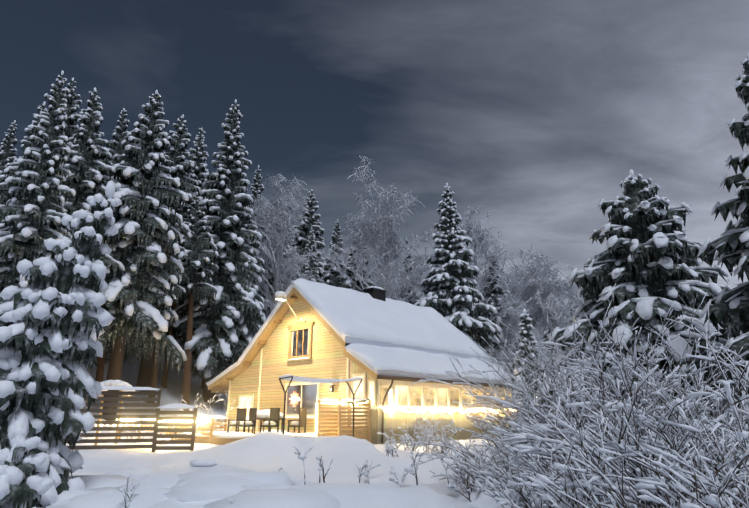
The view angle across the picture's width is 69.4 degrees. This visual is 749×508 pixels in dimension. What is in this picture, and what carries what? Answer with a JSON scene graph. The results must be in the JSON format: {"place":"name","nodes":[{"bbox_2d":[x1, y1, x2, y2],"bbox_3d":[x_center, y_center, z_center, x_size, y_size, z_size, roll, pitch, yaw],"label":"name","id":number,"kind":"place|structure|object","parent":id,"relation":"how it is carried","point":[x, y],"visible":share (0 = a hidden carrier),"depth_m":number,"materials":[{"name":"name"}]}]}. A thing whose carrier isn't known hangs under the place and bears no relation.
{"place":"outdoors","nodes":[
{"label":"outdoors","id":0,"kind":"place"},
{"bbox_2d":[0,0,748,313],"label":"sky","id":1,"kind":"structure","parent":0,"point":[533,113],"materials":[{"name":"grey"}]},
{"bbox_2d":[62,343,740,507],"bbox_3d":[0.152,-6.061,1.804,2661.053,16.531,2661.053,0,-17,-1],"label":"snow ground","id":2,"kind":"structure","parent":0,"point":[266,452],"depth_m":14.63,"materials":[{"name":"white snow"}]},
{"bbox_2d":[0,120,17,182],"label":"spruce","id":3,"kind":"object","parent":2,"relation":"on","point":[8,152],"visible":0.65,"depth_m":31.47,"materials":[{"name":"green plant"}]},
{"bbox_2d":[0,101,46,290],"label":"spruce","id":4,"kind":"object","parent":2,"relation":"on","point":[10,169],"visible":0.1,"depth_m":26.36,"materials":[{"name":"green plant"}]},
{"bbox_2d":[0,434,55,507],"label":"conifer tree","id":5,"kind":"object","parent":2,"relation":"on","point":[21,486],"visible":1,"depth_m":6.96,"materials":[{"name":"white plant"}]},
{"bbox_2d":[0,70,75,303],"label":"spruce","id":6,"kind":"object","parent":2,"relation":"on","point":[33,222],"visible":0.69,"depth_m":24.53,"materials":[{"name":"green plant"}]},
{"bbox_2d":[0,180,121,507],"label":"foreground spruce","id":7,"kind":"object","parent":2,"relation":"on","point":[53,315],"visible":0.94,"depth_m":8.49,"materials":[{"name":"white plant"}]},
{"bbox_2d":[59,78,81,174],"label":"spruce","id":8,"kind":"object","parent":2,"relation":"on","point":[73,116],"visible":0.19,"depth_m":32.30,"materials":[{"name":"green plant"}]},
{"bbox_2d":[56,88,124,307],"bbox_3d":[-15.313,-0.718,28.261,4.398,18.321,4.743,-3,-16,4],"label":"spruce","id":9,"kind":"object","parent":2,"relation":"on","point":[88,166],"visible":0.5,"depth_m":29.07,"materials":[{"name":"green plant"}]},
{"bbox_2d":[95,349,105,381],"bbox_3d":[-16.089,2.561,32.782,2.980,11.284,2.910,3,-16,-17],"label":"trunk","id":10,"kind":"object","parent":2,"relation":"on","point":[100,370],"depth_m":31.44,"materials":[{"name":"brown plant"}]},
{"bbox_2d":[104,108,138,364],"bbox_3d":[-18.149,-1.645,37.373,5.351,18.766,5.098,7,-17,-25],"label":"spruce","id":11,"kind":"object","parent":2,"relation":"on","point":[119,136],"visible":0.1,"depth_m":38.69,"materials":[{"name":"green plant"}]},
{"bbox_2d":[88,90,188,420],"bbox_3d":[-13.760,-0.703,30.938,6.393,19.547,6.504,-2,-17,8],"label":"spruce","id":12,"kind":"object","parent":2,"relation":"on","point":[137,305],"visible":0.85,"depth_m":29.83,"materials":[{"name":"green plant"}]},
{"bbox_2d":[148,223,185,402],"bbox_3d":[-13.316,2.965,33.760,2.647,12.618,2.607,10,-19,-30],"label":"conifer tree","id":13,"kind":"object","parent":2,"relation":"on","point":[180,291],"visible":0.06,"depth_m":33.43,"materials":[{"name":"brown plant"}]},
{"bbox_2d":[136,115,202,391],"bbox_3d":[-14.247,-0.648,36.768,4.867,19.568,5.104,-5,-17,15],"label":"spruce","id":14,"kind":"object","parent":2,"relation":"on","point":[179,165],"visible":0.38,"depth_m":37.61,"materials":[{"name":"green plant"}]},
{"bbox_2d":[161,297,183,387],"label":"slope pine","id":15,"kind":"object","parent":2,"relation":"on","point":[165,372],"depth_m":36.72,"materials":[{"name":"brown plant"}]},
{"bbox_2d":[166,128,209,339],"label":"spruce","id":16,"kind":"object","parent":2,"relation":"on","point":[198,156],"visible":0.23,"depth_m":45.48,"materials":[{"name":"green plant"}]},
{"bbox_2d":[175,192,218,410],"bbox_3d":[-11.996,2.736,35.579,3.692,14.702,3.781,-4,-16,6],"label":"conifer tree","id":17,"kind":"object","parent":2,"relation":"on","point":[198,256],"visible":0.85,"depth_m":35.57,"materials":[{"name":"green plant"}]},
{"bbox_2d":[170,99,261,404],"bbox_3d":[-11.186,-1.022,40.348,6.405,23.638,7.030,-12,-20,35],"label":"spruce","id":18,"kind":"object","parent":2,"relation":"on","point":[215,342],"visible":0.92,"depth_m":38.28,"materials":[{"name":"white plant"}]},
{"bbox_2d":[225,186,265,368],"bbox_3d":[-10.011,2.816,40.462,4.570,17.273,4.720,3,-15,-14],"label":"spruce","id":19,"kind":"object","parent":2,"relation":"on","point":[258,320],"visible":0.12,"depth_m":39.67,"materials":[{"name":"green plant"}]},
{"bbox_2d":[246,165,274,314],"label":"spruce","id":20,"kind":"object","parent":2,"relation":"on","point":[257,186],"visible":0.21,"depth_m":52.00,"materials":[{"name":"green plant"}]},
{"bbox_2d":[257,207,284,318],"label":"spruce","id":21,"kind":"object","parent":2,"relation":"on","point":[270,281],"visible":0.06,"depth_m":49.49,"materials":[{"name":"green plant"}]},
{"bbox_2d":[61,376,500,451],"bbox_3d":[-1.288,6.958,23.047,20.711,2.772,13.037,2,-17,-6],"label":"yard woodwork","id":22,"kind":"object","parent":2,"relation":"on","point":[359,432],"visible":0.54,"depth_m":17.00,"materials":[{"name":"brown wood"}]},
{"bbox_2d":[100,374,366,437],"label":"yard snow caps","id":23,"kind":"object","parent":22,"relation":"on","point":[106,385],"visible":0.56,"depth_m":20.93,"materials":[{"name":"white snow"}]},
{"bbox_2d":[101,400,511,432],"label":"string lights","id":24,"kind":"object","parent":22,"relation":"attached to","point":[315,416],"visible":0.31,"depth_m":23.19},
{"bbox_2d":[248,174,322,317],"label":"bare tree","id":25,"kind":"object","parent":2,"relation":"on","point":[278,215],"visible":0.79,"depth_m":47.02,"materials":[{"name":"white plant"}]},
{"bbox_2d":[43,452,532,507],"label":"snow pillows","id":26,"kind":"object","parent":2,"relation":"on","point":[214,486],"visible":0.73,"depth_m":7.77,"materials":[{"name":"white snow"}]},
{"bbox_2d":[281,219,299,290],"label":"spruce","id":27,"kind":"object","parent":2,"relation":"on","point":[286,255],"visible":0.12,"depth_m":59.00,"materials":[{"name":"green plant"}]},
{"bbox_2d":[292,189,327,277],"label":"spruce","id":28,"kind":"object","parent":2,"relation":"on","point":[301,238],"visible":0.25,"depth_m":64.71,"materials":[{"name":"green plant"}]},
{"bbox_2d":[298,227,324,282],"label":"spruce","id":29,"kind":"object","parent":2,"relation":"on","point":[311,244],"visible":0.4,"depth_m":53.74,"materials":[{"name":"green plant"}]},
{"bbox_2d":[321,219,350,288],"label":"spruce","id":30,"kind":"object","parent":2,"relation":"on","point":[329,278],"visible":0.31,"depth_m":53.69,"materials":[{"name":"green plant"}]},
{"bbox_2d":[344,229,375,292],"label":"spruce","id":31,"kind":"object","parent":2,"relation":"on","point":[357,283],"visible":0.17,"depth_m":56.65,"materials":[{"name":"green plant"}]},
{"bbox_2d":[208,287,513,443],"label":"house","id":32,"kind":"structure","parent":2,"relation":"on","point":[297,326],"depth_m":25.69,"materials":[{"name":"beige wood"}]},
{"bbox_2d":[276,299,297,404],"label":"house lamps","id":33,"kind":"object","parent":32,"relation":"attached to","point":[293,398],"visible":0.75,"depth_m":25.56,"materials":[{"name":"white glass"}]},
{"bbox_2d":[206,278,511,417],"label":"roof snow","id":34,"kind":"structure","parent":32,"relation":"on","point":[390,337],"depth_m":26.99,"materials":[{"name":"white snow"}]},
{"bbox_2d":[309,156,436,301],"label":"birch","id":35,"kind":"object","parent":2,"relation":"on","point":[379,225],"visible":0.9,"depth_m":47.52,"materials":[{"name":"white plant"}]},
{"bbox_2d":[340,200,430,297],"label":"bare tree","id":36,"kind":"object","parent":2,"relation":"on","point":[353,223],"visible":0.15,"depth_m":60.49,"materials":[{"name":"white plant"}]},
{"bbox_2d":[401,237,418,304],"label":"spruce","id":37,"kind":"object","parent":2,"relation":"on","point":[410,291],"visible":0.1,"depth_m":53.53,"materials":[{"name":"green plant"}]},
{"bbox_2d":[118,283,748,507],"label":"snowy bushes","id":38,"kind":"object","parent":2,"relation":"on","point":[644,463],"visible":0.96,"depth_m":6.09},
{"bbox_2d":[414,183,502,369],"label":"spruce","id":39,"kind":"object","parent":2,"relation":"on","point":[453,297],"visible":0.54,"depth_m":40.29,"materials":[{"name":"green plant"}]},
{"bbox_2d":[481,254,519,395],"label":"spruce","id":40,"kind":"object","parent":2,"relation":"on","point":[492,292],"visible":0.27,"depth_m":48.91,"materials":[{"name":"green plant"}]},
{"bbox_2d":[457,205,545,320],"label":"bare tree","id":41,"kind":"object","parent":2,"relation":"on","point":[483,239],"visible":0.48,"depth_m":49.52,"materials":[{"name":"white plant"}]},
{"bbox_2d":[486,269,537,416],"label":"bare tree","id":42,"kind":"object","parent":2,"relation":"on","point":[510,286],"visible":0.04,"depth_m":60.73,"materials":[{"name":"white plant"}]},
{"bbox_2d":[485,296,544,390],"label":"bare tree","id":43,"kind":"object","parent":2,"relation":"on","point":[513,319],"visible":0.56,"depth_m":42.73,"materials":[{"name":"white plant"}]},
{"bbox_2d":[518,302,541,358],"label":"spruce","id":44,"kind":"object","parent":2,"relation":"on","point":[530,330],"visible":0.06,"depth_m":52.54,"materials":[{"name":"green plant"}]},
{"bbox_2d":[509,309,551,432],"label":"conifer tree","id":45,"kind":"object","parent":2,"relation":"on","point":[526,325],"depth_m":28.45,"materials":[{"name":"green plant"}]},
{"bbox_2d":[500,245,566,330],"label":"birch","id":46,"kind":"object","parent":2,"relation":"on","point":[517,270],"visible":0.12,"depth_m":64.63,"materials":[{"name":"white plant"}]},
{"bbox_2d":[514,254,568,410],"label":"bare tree","id":47,"kind":"object","parent":2,"relation":"on","point":[545,293],"visible":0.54,"depth_m":58.26,"materials":[{"name":"white plant"}]},
{"bbox_2d":[514,268,575,331],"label":"birch","id":48,"kind":"object","parent":2,"relation":"on","point":[556,272],"visible":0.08,"depth_m":61.68,"materials":[{"name":"white plant"}]},
{"bbox_2d":[541,298,562,375],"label":"spruce","id":49,"kind":"object","parent":2,"relation":"on","point":[548,331],"visible":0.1,"depth_m":45.66,"materials":[{"name":"green plant"}]},
{"bbox_2d":[531,290,576,376],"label":"birch","id":50,"kind":"object","parent":2,"relation":"on","point":[553,302],"visible":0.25,"depth_m":37.83,"materials":[{"name":"white plant"}]},
{"bbox_2d":[546,295,585,352],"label":"birch","id":51,"kind":"object","parent":2,"relation":"on","point":[569,318],"visible":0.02,"depth_m":34.26,"materials":[{"name":"white plant"}]},
{"bbox_2d":[548,264,587,320],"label":"birch","id":52,"kind":"object","parent":2,"relation":"on","point":[571,293],"visible":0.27,"depth_m":54.88,"materials":[{"name":"white plant"}]},
{"bbox_2d":[568,299,574,345],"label":"spruce","id":53,"kind":"object","parent":2,"relation":"on","point":[571,309],"visible":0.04,"depth_m":50.65,"materials":[{"name":"green plant"}]},
{"bbox_2d":[533,169,748,474],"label":"spruce","id":54,"kind":"object","parent":2,"relation":"on","point":[647,262],"visible":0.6,"depth_m":15.85,"materials":[{"name":"green plant"}]},
{"bbox_2d":[674,53,748,484],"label":"spruce","id":55,"kind":"object","parent":2,"relation":"on","point":[730,244],"visible":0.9,"depth_m":11.72,"materials":[{"name":"green plant"}]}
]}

